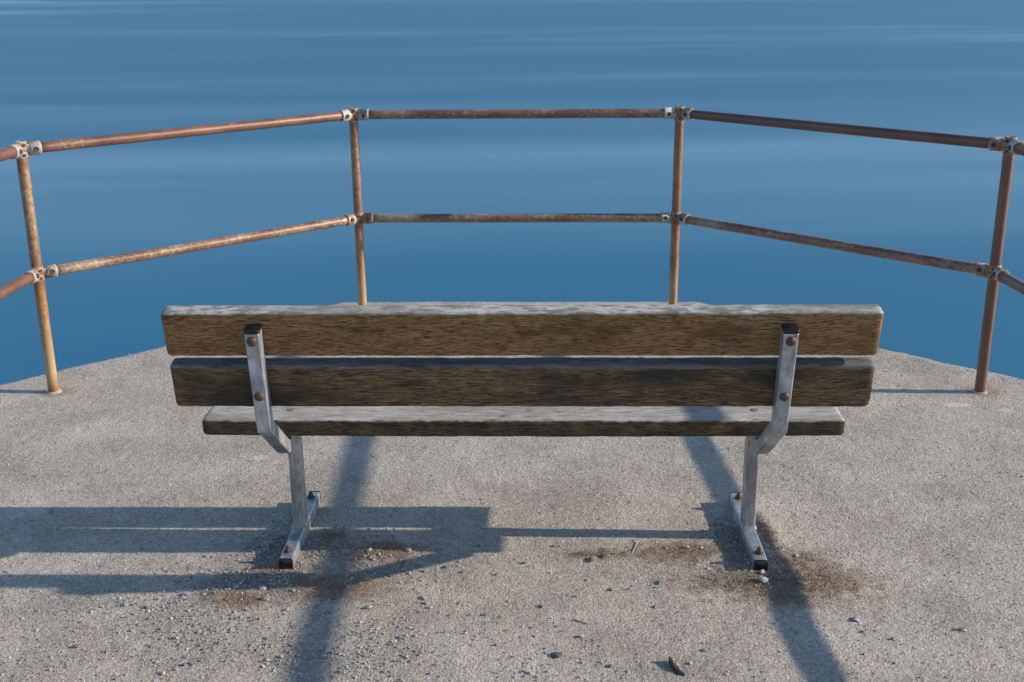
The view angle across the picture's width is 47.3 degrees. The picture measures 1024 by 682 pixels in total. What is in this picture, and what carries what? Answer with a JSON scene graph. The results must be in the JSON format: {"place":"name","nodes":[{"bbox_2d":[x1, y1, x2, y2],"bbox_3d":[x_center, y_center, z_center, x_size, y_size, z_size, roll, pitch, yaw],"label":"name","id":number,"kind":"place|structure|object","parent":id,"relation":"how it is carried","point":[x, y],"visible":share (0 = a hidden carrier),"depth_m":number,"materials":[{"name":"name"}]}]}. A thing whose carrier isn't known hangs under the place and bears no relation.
{"place":"outdoors","nodes":[
{"label":"outdoors","id":0,"kind":"place"},
{"bbox_2d":[0,0,1023,384],"bbox_3d":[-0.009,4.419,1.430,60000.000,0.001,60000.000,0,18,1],"label":"water","id":1,"kind":"structure","parent":0,"point":[78,68],"depth_m":29.26,"materials":[{"name":"blue liquid"}]},
{"bbox_2d":[0,302,1023,681],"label":"pavement","id":2,"kind":"structure","parent":0,"point":[908,452],"depth_m":3.47,"materials":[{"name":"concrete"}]},
{"bbox_2d":[0,106,1023,394],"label":"railing","id":3,"kind":"object","parent":2,"relation":"on","point":[994,272],"visible":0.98,"depth_m":4.96,"materials":[{"name":"metal"}]},
{"bbox_2d":[161,304,883,569],"bbox_3d":[0.028,0.226,3.311,1.812,0.823,0.634,0,18,1],"label":"park bench","id":4,"kind":"object","parent":2,"relation":"on","point":[762,405],"visible":1,"depth_m":3.01,"materials":[{"name":"brown wood"}]},
{"bbox_2d":[210,521,892,614],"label":"dirt","id":5,"kind":"structure","parent":2,"relation":"on","point":[581,552],"depth_m":3.26,"materials":[{"name":"brown soil"}]},
{"bbox_2d":[551,652,561,656],"bbox_3d":[0.111,0.781,2.910,0.032,0.009,0.021,2,15,28],"label":"stone","id":6,"kind":"object","parent":2,"relation":"on","point":[556,654],"visible":1,"depth_m":2.90,"materials":[{"name":"stone"}]},
{"bbox_2d":[668,656,685,675],"bbox_3d":[0.398,0.794,2.850,0.022,0.020,0.068,-14,22,-22],"label":"bark piece","id":7,"kind":"object","parent":2,"relation":"on","point":[675,668],"visible":1,"depth_m":2.85,"materials":[{"name":"grey wood"}]},
{"bbox_2d":[758,575,768,582],"bbox_3d":[0.693,0.657,3.230,0.021,0.016,0.030,-28,37,-35],"label":"stone","id":8,"kind":"object","parent":2,"relation":"on","point":[762,579],"visible":1,"depth_m":3.22,"materials":[{"name":"white stone"}]}
]}

